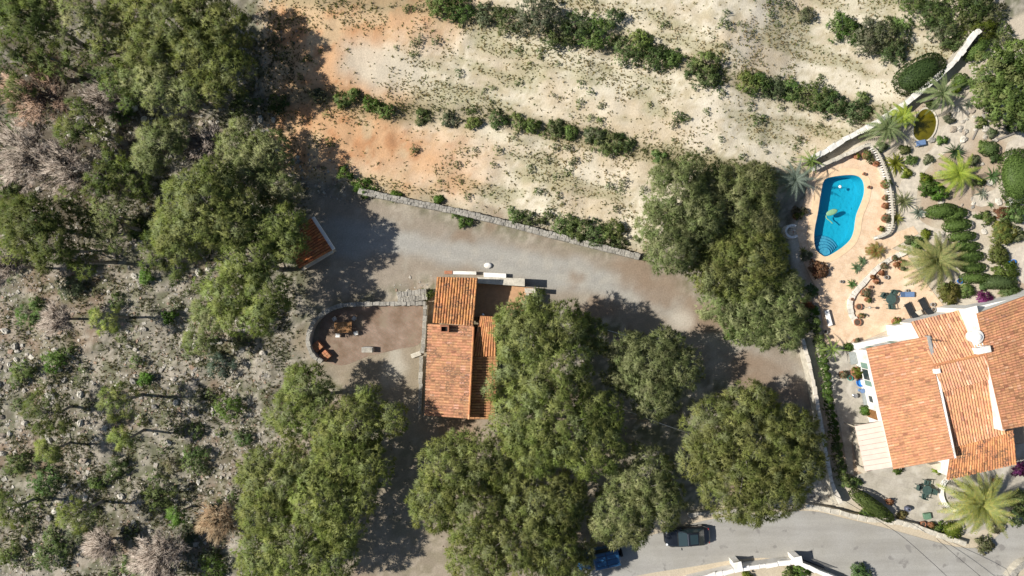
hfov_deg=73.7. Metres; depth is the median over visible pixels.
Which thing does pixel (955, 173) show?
palm tree
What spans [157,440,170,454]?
shrub
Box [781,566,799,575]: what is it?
garden shrub
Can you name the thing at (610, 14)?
shrub
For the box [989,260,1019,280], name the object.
garden shrub
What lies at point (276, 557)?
pine tree
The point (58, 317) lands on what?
dead tree
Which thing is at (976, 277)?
clipped hedge
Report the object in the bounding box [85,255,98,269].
shrub
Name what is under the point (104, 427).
rock
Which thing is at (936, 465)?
wall
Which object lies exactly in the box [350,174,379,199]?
shrub
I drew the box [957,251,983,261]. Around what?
clipped hedge
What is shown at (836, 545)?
road
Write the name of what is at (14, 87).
pine tree
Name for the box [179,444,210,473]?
shrub
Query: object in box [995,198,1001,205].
garden stone
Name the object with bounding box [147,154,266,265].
pine tree
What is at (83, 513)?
pine tree
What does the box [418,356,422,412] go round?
garden kerb
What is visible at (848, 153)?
terrace wall
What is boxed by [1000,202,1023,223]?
garden shrub
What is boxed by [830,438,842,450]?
cypress
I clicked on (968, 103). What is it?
agave
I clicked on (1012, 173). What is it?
clipped hedge
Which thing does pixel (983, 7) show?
shrub
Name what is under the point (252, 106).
shrub
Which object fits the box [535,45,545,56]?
field tuft
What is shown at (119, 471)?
shrub
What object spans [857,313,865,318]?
potted plant
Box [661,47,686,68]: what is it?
shrub
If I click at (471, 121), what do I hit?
shrub
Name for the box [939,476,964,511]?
palm ring
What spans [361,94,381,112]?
shrub
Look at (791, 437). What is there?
pine tree
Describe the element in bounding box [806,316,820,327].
cypress
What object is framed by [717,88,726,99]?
field tuft
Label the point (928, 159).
garden shrub
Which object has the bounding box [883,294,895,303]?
round table
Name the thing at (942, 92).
palm tree
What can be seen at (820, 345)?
cypress
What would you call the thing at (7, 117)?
shrub
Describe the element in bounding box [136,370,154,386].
shrub
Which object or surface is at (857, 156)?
potted plant
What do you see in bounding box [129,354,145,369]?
shrub
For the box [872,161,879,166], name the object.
potted plant
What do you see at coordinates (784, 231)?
outdoor shower
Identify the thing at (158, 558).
dead tree
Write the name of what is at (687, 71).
shrub
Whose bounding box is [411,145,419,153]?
field tuft
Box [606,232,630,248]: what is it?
shrub
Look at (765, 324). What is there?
pine tree
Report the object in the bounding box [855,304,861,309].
potted plant
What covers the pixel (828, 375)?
cypress
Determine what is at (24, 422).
rock
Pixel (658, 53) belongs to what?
shrub
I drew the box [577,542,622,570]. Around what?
blue car
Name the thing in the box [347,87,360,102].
shrub
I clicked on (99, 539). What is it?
dead tree
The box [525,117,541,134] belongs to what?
shrub
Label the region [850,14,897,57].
shrub
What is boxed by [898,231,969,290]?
palm tree
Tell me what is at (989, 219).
garden shrub
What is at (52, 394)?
rock
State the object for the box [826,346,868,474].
side path
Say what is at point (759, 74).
shrub
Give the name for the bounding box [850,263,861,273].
agave
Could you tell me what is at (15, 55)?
pine tree
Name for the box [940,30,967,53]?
shrub
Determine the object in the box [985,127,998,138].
garden shrub
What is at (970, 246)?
clipped hedge
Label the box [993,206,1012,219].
garden shrub
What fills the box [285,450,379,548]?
pine tree
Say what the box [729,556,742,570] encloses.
gate pillar
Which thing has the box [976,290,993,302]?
garden shrub
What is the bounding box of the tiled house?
[424,277,534,418]
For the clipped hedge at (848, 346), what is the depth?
63.42 m
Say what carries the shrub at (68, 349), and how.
on the ground at (384, 246)
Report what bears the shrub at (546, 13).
on the ground at (384, 246)
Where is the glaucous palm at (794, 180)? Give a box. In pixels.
[772,157,818,203]
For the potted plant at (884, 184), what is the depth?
63.22 m
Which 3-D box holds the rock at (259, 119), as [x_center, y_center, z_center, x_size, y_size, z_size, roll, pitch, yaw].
[-23.486,-15.671,63.629,0.604,0.546,0.730,-21,90,0]
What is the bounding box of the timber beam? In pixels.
[989,131,1017,142]
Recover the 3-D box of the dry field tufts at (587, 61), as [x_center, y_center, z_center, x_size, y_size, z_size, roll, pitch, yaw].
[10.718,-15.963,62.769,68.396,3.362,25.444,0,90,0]
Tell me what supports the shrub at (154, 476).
on the ground at (384, 246)
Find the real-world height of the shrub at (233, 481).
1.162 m
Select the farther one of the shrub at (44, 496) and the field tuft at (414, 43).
the shrub at (44, 496)
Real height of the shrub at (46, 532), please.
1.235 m
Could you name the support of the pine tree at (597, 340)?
on the ground at (384, 246)
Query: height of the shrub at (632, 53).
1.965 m
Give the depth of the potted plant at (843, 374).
63.34 m
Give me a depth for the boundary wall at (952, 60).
62.66 m
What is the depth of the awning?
61.66 m
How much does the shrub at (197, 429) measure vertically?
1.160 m
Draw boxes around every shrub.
[0,176,20,199]
[0,539,24,567]
[4,109,36,133]
[4,451,29,477]
[5,374,24,389]
[8,358,37,384]
[9,398,20,411]
[13,398,22,410]
[14,296,43,329]
[20,556,33,572]
[22,524,35,537]
[25,455,41,472]
[25,464,67,495]
[26,491,47,511]
[26,508,39,524]
[28,299,43,313]
[29,539,73,572]
[37,367,57,386]
[37,490,52,501]
[40,349,67,374]
[41,450,58,463]
[41,524,60,544]
[41,527,63,548]
[55,273,86,299]
[58,346,76,359]
[62,521,95,544]
[74,64,100,87]
[74,375,85,384]
[78,363,88,372]
[81,399,95,412]
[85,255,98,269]
[86,475,105,489]
[88,501,101,514]
[89,507,101,519]
[91,287,99,297]
[102,473,112,484]
[105,454,132,480]
[108,105,135,127]
[108,292,125,308]
[108,566,118,575]
[114,332,126,342]
[119,553,146,575]
[123,338,133,349]
[124,523,143,540]
[129,215,151,240]
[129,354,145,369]
[135,413,147,425]
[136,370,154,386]
[138,267,156,285]
[138,474,181,511]
[145,468,164,482]
[151,501,165,516]
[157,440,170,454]
[158,410,176,426]
[159,456,186,474]
[161,310,178,324]
[172,420,189,439]
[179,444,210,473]
[182,346,195,360]
[182,525,206,543]
[183,443,194,453]
[187,422,204,440]
[188,514,205,530]
[190,274,209,294]
[190,303,211,321]
[190,470,200,479]
[193,460,208,476]
[194,391,204,401]
[194,551,229,575]
[202,542,220,557]
[205,387,218,399]
[206,350,240,381]
[209,333,221,342]
[211,393,250,426]
[215,427,225,435]
[216,497,226,505]
[227,92,263,121]
[227,490,238,502]
[228,331,247,350]
[231,474,243,489]
[233,429,253,447]
[240,331,251,341]
[266,93,290,115]
[311,87,329,105]
[333,92,353,110]
[336,163,353,179]
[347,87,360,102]
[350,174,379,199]
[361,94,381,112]
[373,102,395,121]
[389,189,402,203]
[415,108,432,127]
[423,288,434,300]
[426,0,460,21]
[432,194,445,203]
[439,109,460,128]
[447,0,480,26]
[451,209,462,218]
[456,216,473,228]
[464,117,482,129]
[474,1,502,28]
[488,108,510,130]
[491,5,529,36]
[508,206,527,223]
[509,0,566,35]
[509,113,529,134]
[523,210,546,225]
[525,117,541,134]
[539,17,573,52]
[547,119,567,141]
[550,213,577,237]
[561,8,595,42]
[564,124,579,141]
[566,215,594,243]
[574,11,615,50]
[577,217,608,246]
[582,126,605,145]
[591,127,624,158]
[601,216,624,239]
[605,7,625,29]
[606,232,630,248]
[612,31,648,67]
[612,132,636,154]
[628,28,654,53]
[641,43,670,73]
[651,149,667,163]
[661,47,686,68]
[684,56,706,79]
[687,64,724,90]
[691,49,726,74]
[723,326,738,342]
[735,69,766,93]
[736,315,751,330]
[741,571,753,575]
[744,71,774,98]
[760,73,792,100]
[781,76,803,101]
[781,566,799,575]
[790,81,836,112]
[790,206,808,218]
[792,565,811,575]
[796,299,815,315]
[796,320,811,333]
[797,6,818,26]
[799,251,813,261]
[804,282,819,298]
[804,305,819,318]
[808,258,828,279]
[811,87,849,119]
[825,8,853,34]
[827,15,865,46]
[841,98,871,125]
[848,476,862,488]
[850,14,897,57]
[850,562,871,575]
[855,91,870,106]
[858,507,874,517]
[863,14,913,54]
[866,155,875,163]
[875,141,887,152]
[880,38,910,66]
[890,14,914,33]
[893,468,904,474]
[895,0,928,15]
[896,510,907,519]
[897,145,910,154]
[901,167,912,178]
[903,235,915,244]
[904,154,918,165]
[911,236,925,248]
[915,0,951,28]
[916,178,936,197]
[919,172,933,184]
[919,228,931,239]
[922,153,934,164]
[924,14,962,49]
[924,99,935,108]
[927,181,949,200]
[928,522,940,531]
[930,0,986,32]
[934,521,942,530]
[935,282,961,304]
[936,135,948,145]
[936,282,950,292]
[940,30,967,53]
[942,112,956,123]
[951,82,961,93]
[956,0,997,22]
[959,283,975,298]
[962,18,999,43]
[968,154,980,166]
[971,0,1009,29]
[971,174,986,186]
[973,211,985,219]
[973,535,995,556]
[974,116,987,128]
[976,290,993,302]
[978,140,986,154]
[978,283,990,291]
[981,210,995,226]
[985,108,999,120]
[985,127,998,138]
[987,242,1009,264]
[989,19,1019,46]
[989,151,1002,162]
[989,219,1017,245]
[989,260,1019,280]
[991,517,1005,534]
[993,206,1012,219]
[997,283,1021,296]
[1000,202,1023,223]
[1003,118,1023,133]
[1006,489,1023,512]
[1006,509,1023,528]
[1009,224,1023,242]
[1011,461,1023,477]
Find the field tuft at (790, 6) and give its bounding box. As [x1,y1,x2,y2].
[787,0,795,13]
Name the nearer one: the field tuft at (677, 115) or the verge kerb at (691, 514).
the field tuft at (677, 115)
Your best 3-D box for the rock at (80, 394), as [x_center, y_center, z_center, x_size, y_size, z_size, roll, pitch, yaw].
[-40.476,9.932,63.965,0.661,0.513,0.691,20,90,0]
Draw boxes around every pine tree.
[0,0,88,50]
[0,31,72,83]
[0,69,72,117]
[0,189,90,274]
[0,236,57,265]
[0,489,38,530]
[17,386,75,439]
[20,34,98,85]
[33,437,71,463]
[45,0,126,49]
[49,96,128,150]
[53,183,110,242]
[54,493,104,535]
[59,238,117,281]
[79,158,138,202]
[79,188,145,257]
[83,21,128,65]
[87,306,129,336]
[89,52,151,115]
[95,0,257,108]
[95,379,143,423]
[100,147,157,202]
[104,424,145,451]
[114,62,208,116]
[129,114,191,177]
[136,228,189,287]
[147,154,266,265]
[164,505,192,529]
[179,322,218,356]
[188,293,231,335]
[197,200,311,339]
[213,115,302,213]
[230,511,360,575]
[232,433,323,542]
[259,359,346,440]
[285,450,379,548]
[308,381,410,494]
[404,422,518,554]
[443,452,589,575]
[480,286,597,411]
[487,374,628,483]
[542,537,597,575]
[570,310,608,357]
[584,439,687,552]
[597,323,705,425]
[632,150,725,276]
[674,378,831,529]
[679,212,792,306]
[684,157,781,257]
[695,266,811,353]
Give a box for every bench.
[823,309,832,325]
[847,352,857,364]
[860,392,867,404]
[915,139,925,146]
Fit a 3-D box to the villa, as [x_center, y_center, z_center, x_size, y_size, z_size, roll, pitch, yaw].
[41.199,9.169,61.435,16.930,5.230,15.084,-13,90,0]
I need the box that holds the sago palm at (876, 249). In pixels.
[865,241,886,259]
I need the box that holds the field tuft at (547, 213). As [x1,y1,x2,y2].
[543,207,553,219]
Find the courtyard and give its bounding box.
[852,443,1023,534]
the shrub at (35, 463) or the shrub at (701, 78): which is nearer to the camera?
the shrub at (701, 78)
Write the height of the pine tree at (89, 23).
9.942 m
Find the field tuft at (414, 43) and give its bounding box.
[410,39,419,49]
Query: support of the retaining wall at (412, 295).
on the ground at (384, 246)
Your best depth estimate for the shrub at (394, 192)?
63.44 m
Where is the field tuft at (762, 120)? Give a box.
[753,117,763,127]
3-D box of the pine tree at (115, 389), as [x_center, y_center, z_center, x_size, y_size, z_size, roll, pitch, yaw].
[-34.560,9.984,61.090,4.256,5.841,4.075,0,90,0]
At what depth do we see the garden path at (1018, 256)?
63.98 m
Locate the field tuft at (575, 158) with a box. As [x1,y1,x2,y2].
[569,156,578,165]
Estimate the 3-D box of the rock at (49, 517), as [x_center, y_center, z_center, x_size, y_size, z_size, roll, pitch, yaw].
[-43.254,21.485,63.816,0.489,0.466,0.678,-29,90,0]
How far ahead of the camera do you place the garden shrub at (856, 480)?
63.42 m
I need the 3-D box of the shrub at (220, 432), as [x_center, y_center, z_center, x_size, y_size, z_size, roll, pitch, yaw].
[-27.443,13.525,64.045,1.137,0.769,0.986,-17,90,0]
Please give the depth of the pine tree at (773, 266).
59.48 m
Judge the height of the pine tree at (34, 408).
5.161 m
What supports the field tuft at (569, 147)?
on the ground at (384, 246)
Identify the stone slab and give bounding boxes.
[411,351,421,357]
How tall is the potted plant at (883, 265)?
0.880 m
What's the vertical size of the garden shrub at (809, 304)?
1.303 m
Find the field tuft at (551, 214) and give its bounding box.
[541,210,553,220]
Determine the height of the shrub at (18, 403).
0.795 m
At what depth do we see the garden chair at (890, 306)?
63.47 m
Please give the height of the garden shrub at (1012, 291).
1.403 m
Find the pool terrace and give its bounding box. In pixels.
[796,148,942,345]
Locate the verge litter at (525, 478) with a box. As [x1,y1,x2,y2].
[300,331,828,546]
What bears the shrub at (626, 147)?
on the ground at (384, 246)
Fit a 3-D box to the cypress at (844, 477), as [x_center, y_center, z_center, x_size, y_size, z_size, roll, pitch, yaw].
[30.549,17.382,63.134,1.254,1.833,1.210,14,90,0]
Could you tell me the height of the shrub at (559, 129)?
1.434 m
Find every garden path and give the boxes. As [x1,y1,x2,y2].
[899,97,968,239]
[971,138,1023,206]
[1012,246,1023,282]
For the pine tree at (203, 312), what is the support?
on the ground at (384, 246)
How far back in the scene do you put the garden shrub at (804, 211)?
63.44 m
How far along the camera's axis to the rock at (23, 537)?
63.69 m
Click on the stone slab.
(415, 354)
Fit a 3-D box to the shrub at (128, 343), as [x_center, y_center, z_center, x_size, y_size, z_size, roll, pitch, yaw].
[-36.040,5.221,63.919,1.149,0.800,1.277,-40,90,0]
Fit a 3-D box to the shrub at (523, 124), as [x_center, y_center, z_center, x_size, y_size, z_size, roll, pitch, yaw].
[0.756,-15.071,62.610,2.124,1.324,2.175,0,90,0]
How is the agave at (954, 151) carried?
on the ground at (384, 246)
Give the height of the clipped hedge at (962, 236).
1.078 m
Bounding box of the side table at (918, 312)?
[915,309,922,315]
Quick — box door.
[868,407,878,420]
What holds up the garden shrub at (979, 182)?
on the ground at (384, 246)
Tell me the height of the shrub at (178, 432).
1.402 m
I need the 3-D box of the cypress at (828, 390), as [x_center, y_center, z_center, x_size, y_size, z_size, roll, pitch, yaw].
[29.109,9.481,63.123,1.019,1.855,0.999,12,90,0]
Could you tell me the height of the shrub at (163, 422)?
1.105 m
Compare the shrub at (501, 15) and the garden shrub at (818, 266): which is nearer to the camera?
the shrub at (501, 15)
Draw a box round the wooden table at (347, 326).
[334,322,351,332]
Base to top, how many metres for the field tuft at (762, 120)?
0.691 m
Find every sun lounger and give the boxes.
[898,292,914,296]
[903,302,918,317]
[917,297,933,314]
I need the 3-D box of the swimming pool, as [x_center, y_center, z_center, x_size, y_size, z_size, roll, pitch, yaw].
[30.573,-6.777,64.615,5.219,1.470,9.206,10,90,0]
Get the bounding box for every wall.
[305,301,426,363]
[357,188,640,259]
[396,288,427,301]
[420,305,428,352]
[685,557,836,575]
[798,337,842,504]
[802,29,981,160]
[803,502,966,545]
[812,143,870,171]
[850,426,866,473]
[925,461,940,470]
[1003,557,1023,575]
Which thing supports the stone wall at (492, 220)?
on the ground at (384, 246)
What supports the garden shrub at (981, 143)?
on the ground at (384, 246)
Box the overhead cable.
[832,493,941,571]
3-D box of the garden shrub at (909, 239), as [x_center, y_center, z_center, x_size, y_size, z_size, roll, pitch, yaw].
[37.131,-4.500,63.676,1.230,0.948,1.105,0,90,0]
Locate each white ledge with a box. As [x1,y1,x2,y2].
[453,271,476,274]
[484,273,505,277]
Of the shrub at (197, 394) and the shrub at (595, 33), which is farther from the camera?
the shrub at (197, 394)
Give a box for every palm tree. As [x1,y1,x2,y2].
[795,145,824,174]
[819,333,848,360]
[857,104,910,153]
[888,101,919,131]
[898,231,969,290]
[913,73,964,114]
[932,150,981,197]
[936,472,1019,537]
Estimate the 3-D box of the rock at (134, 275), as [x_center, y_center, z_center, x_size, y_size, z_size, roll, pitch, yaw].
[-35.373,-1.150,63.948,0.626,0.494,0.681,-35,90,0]
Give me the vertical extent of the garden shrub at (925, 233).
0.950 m
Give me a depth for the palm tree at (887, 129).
61.45 m
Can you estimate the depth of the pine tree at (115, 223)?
58.19 m
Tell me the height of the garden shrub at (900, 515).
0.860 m
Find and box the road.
[572,511,1023,575]
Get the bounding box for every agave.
[847,279,856,288]
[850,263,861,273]
[857,256,865,266]
[883,153,905,177]
[890,189,914,215]
[894,212,904,223]
[909,205,925,218]
[942,142,964,160]
[962,99,971,108]
[974,186,987,199]
[984,166,1000,183]
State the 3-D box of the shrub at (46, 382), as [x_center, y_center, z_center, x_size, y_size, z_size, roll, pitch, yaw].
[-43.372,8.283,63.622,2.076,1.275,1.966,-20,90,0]
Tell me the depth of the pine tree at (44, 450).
60.46 m
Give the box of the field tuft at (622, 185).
[618,177,629,187]
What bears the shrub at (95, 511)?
on the ground at (384, 246)
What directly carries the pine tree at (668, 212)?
on the ground at (384, 246)
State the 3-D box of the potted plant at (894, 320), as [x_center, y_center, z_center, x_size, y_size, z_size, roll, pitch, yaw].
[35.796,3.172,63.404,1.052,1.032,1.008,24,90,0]
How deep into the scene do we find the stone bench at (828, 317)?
63.47 m
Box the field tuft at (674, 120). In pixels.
[669,119,678,129]
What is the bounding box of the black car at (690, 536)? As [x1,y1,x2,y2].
[663,524,709,549]
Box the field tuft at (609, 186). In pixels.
[605,181,614,190]
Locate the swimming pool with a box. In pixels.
[807,168,870,262]
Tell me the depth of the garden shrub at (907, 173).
63.63 m
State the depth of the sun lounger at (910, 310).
63.55 m
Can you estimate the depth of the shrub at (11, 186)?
63.28 m
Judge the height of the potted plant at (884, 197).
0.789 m
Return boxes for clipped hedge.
[843,343,853,350]
[848,488,893,522]
[859,405,869,415]
[891,52,946,95]
[924,203,958,218]
[941,218,971,231]
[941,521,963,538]
[942,207,967,221]
[947,231,976,241]
[951,73,968,87]
[952,241,980,251]
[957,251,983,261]
[958,272,988,283]
[959,262,986,272]
[962,38,990,61]
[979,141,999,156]
[979,275,1017,289]
[996,147,1023,205]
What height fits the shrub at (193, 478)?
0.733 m
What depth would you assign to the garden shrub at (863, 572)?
63.26 m
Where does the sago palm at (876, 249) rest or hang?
on the ground at (384, 246)
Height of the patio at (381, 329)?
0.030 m
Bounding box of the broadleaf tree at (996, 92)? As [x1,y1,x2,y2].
[967,38,1023,133]
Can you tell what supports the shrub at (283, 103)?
on the ground at (384, 246)
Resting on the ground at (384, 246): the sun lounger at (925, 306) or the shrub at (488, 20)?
the shrub at (488, 20)
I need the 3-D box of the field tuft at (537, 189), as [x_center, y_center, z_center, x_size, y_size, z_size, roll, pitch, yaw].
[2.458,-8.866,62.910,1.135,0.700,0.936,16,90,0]
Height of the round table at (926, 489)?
0.728 m
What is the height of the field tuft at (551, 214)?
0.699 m
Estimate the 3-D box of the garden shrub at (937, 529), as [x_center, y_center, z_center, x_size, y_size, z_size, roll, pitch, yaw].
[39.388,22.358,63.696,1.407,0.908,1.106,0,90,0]
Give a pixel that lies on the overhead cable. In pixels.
(892, 529)
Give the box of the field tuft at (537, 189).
[533,188,543,195]
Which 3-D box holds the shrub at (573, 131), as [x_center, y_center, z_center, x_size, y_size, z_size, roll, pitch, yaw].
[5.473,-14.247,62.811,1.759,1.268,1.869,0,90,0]
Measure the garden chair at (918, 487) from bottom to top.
0.870 m
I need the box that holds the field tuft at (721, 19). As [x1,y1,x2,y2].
[718,16,728,27]
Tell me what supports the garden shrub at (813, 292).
on the ground at (384, 246)
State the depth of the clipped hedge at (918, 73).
62.45 m
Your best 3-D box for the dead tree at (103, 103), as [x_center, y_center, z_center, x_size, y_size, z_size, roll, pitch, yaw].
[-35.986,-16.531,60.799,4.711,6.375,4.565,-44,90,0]
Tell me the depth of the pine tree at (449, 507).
57.79 m
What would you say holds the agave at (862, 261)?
on the ground at (384, 246)
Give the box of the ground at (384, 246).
[0,0,1023,575]
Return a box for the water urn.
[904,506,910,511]
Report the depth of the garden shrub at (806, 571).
63.35 m
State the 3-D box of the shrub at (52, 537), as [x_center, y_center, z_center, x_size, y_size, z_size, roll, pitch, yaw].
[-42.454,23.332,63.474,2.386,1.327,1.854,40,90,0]
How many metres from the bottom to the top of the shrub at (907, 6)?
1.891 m
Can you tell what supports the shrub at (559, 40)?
on the ground at (384, 246)
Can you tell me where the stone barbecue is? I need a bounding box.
[362,346,373,352]
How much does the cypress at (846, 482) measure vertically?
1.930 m
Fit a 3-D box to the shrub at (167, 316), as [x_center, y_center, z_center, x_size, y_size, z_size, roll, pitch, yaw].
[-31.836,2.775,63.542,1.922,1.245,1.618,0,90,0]
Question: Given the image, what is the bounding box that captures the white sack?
[484,263,491,268]
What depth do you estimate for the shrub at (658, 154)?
62.81 m
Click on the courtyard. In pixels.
(882, 485)
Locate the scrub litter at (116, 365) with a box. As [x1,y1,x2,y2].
[0,0,309,575]
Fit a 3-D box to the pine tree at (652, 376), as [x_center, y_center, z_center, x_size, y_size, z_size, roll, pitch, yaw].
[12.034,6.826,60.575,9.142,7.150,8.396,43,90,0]
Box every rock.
[0,328,8,333]
[0,433,5,438]
[0,451,6,455]
[11,342,17,349]
[21,420,28,425]
[21,534,28,539]
[44,392,54,399]
[46,514,51,521]
[77,390,83,397]
[77,419,82,426]
[78,457,87,463]
[101,425,107,429]
[117,493,123,499]
[129,378,136,384]
[131,273,137,278]
[195,268,200,275]
[238,347,244,352]
[256,115,262,123]
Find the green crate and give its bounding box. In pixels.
[922,512,931,519]
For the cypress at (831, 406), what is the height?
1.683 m
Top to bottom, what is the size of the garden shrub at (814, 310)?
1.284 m
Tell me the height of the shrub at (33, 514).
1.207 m
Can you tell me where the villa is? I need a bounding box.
[851,290,1023,479]
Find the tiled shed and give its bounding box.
[286,217,335,270]
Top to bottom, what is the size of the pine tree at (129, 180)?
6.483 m
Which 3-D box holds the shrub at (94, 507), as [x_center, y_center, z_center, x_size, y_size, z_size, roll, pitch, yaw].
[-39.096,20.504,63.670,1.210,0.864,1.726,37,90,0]
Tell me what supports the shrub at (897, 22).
on the ground at (384, 246)
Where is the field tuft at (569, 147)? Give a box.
[562,144,572,151]
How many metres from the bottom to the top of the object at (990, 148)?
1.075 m
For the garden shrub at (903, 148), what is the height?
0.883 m
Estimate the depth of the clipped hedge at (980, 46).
62.87 m
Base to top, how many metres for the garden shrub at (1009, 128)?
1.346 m
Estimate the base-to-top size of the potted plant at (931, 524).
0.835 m
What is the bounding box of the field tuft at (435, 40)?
[431,34,441,45]
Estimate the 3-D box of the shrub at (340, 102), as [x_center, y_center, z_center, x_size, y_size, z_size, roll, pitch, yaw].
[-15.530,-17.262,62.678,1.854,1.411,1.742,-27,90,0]
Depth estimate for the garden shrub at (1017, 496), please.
63.07 m
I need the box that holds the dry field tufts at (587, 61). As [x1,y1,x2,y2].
[262,0,982,252]
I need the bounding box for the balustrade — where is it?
[865,145,893,239]
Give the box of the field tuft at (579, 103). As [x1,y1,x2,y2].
[576,98,584,108]
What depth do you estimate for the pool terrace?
63.92 m
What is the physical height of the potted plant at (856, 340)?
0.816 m
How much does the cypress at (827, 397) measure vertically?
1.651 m
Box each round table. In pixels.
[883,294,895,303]
[921,485,931,494]
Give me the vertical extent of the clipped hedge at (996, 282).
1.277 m
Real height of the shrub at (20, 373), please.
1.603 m
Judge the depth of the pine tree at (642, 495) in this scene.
59.17 m
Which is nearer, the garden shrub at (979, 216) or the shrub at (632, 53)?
the shrub at (632, 53)
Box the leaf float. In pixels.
[826,209,837,223]
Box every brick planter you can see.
[312,340,323,352]
[319,349,331,361]
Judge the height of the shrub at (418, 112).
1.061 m
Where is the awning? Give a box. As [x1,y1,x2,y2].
[844,421,892,470]
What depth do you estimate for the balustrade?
63.41 m
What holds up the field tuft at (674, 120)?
on the ground at (384, 246)
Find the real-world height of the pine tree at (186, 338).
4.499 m
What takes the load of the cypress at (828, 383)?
on the ground at (384, 246)
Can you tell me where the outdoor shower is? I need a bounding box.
[781,224,797,238]
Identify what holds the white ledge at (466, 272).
on the ground at (384, 246)
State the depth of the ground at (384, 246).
63.96 m
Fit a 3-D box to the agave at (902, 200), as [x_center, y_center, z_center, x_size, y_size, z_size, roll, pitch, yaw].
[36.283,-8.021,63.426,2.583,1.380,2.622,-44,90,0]
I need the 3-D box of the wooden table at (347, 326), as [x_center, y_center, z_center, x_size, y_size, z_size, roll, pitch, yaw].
[-15.664,3.657,63.610,1.608,0.740,1.081,0,90,0]
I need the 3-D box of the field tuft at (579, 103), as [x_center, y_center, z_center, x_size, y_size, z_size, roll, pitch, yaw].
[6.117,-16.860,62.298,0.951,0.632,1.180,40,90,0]
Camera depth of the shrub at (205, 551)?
63.31 m
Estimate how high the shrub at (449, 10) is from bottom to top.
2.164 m
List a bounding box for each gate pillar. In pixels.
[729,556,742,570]
[788,551,802,565]
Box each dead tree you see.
[0,48,78,129]
[0,114,62,193]
[0,248,34,287]
[30,133,102,196]
[36,299,78,338]
[76,75,127,123]
[80,524,123,567]
[122,525,193,575]
[172,119,229,170]
[193,499,237,547]
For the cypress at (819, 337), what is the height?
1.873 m
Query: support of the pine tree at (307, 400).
on the ground at (384, 246)
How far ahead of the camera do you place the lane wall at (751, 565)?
63.00 m
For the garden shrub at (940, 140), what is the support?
on the ground at (384, 246)
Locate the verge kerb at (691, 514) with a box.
[687,508,737,517]
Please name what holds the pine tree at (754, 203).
on the ground at (384, 246)
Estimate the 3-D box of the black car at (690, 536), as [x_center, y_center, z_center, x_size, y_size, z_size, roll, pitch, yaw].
[16.249,23.126,63.243,4.289,1.454,2.119,0,90,0]
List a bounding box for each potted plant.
[792,213,799,220]
[839,370,849,378]
[850,367,862,377]
[853,153,861,158]
[853,337,860,342]
[854,319,860,325]
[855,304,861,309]
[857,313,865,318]
[860,287,871,296]
[861,150,872,159]
[864,297,871,303]
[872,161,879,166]
[872,278,879,284]
[877,226,884,231]
[878,270,884,275]
[880,179,892,189]
[880,261,888,269]
[881,194,888,201]
[881,202,889,209]
[881,213,891,222]
[885,499,893,505]
[891,317,901,324]
[893,261,900,268]
[927,522,935,528]
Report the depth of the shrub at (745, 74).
62.22 m
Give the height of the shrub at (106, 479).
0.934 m
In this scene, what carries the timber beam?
on the ground at (384, 246)
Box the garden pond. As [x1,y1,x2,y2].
[911,107,937,141]
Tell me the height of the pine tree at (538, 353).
9.770 m
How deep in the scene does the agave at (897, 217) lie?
63.62 m
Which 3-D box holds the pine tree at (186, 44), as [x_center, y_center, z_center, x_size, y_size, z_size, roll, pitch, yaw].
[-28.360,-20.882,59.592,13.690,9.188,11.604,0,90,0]
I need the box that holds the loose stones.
[0,0,842,575]
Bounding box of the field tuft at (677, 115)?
[671,110,684,122]
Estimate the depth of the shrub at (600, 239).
62.61 m
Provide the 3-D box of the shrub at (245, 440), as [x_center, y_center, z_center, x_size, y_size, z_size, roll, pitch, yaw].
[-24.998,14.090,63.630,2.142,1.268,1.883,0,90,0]
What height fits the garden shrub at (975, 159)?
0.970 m
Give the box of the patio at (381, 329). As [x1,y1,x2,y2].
[317,305,422,364]
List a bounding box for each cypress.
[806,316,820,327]
[812,324,820,334]
[812,332,824,341]
[812,339,826,348]
[814,347,827,357]
[816,355,828,363]
[818,361,830,371]
[818,371,831,380]
[820,386,832,395]
[821,379,831,387]
[821,394,833,402]
[822,400,834,412]
[825,410,837,418]
[827,417,838,425]
[827,422,839,435]
[827,434,840,442]
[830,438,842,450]
[831,449,843,457]
[832,455,844,465]
[832,463,847,473]
[834,470,850,481]
[837,480,850,487]
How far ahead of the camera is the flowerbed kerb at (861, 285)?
63.64 m
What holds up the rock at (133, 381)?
on the ground at (384, 246)
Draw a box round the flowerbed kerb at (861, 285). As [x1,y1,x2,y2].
[847,246,912,323]
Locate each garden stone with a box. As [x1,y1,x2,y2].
[928,137,935,142]
[950,126,957,132]
[960,135,965,142]
[968,108,975,113]
[981,228,987,233]
[982,126,989,131]
[986,180,992,185]
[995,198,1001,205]
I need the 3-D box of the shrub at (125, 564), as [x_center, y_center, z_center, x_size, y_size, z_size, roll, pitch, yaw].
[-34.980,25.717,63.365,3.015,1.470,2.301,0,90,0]
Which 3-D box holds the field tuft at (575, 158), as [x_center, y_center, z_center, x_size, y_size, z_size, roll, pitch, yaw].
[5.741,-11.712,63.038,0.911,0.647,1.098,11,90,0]
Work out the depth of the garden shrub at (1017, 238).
63.29 m
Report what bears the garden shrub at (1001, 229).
on the ground at (384, 246)
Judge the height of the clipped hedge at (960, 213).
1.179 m
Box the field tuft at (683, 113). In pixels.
[678,112,686,124]
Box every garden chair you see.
[878,292,886,298]
[886,304,895,308]
[888,289,898,295]
[915,484,922,490]
[919,492,928,500]
[922,479,931,485]
[931,488,937,494]
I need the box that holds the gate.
[802,559,829,572]
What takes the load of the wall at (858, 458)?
on the ground at (384, 246)
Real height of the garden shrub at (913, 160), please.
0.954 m
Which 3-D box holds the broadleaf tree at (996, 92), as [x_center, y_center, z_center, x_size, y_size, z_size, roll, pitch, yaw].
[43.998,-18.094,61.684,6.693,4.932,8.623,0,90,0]

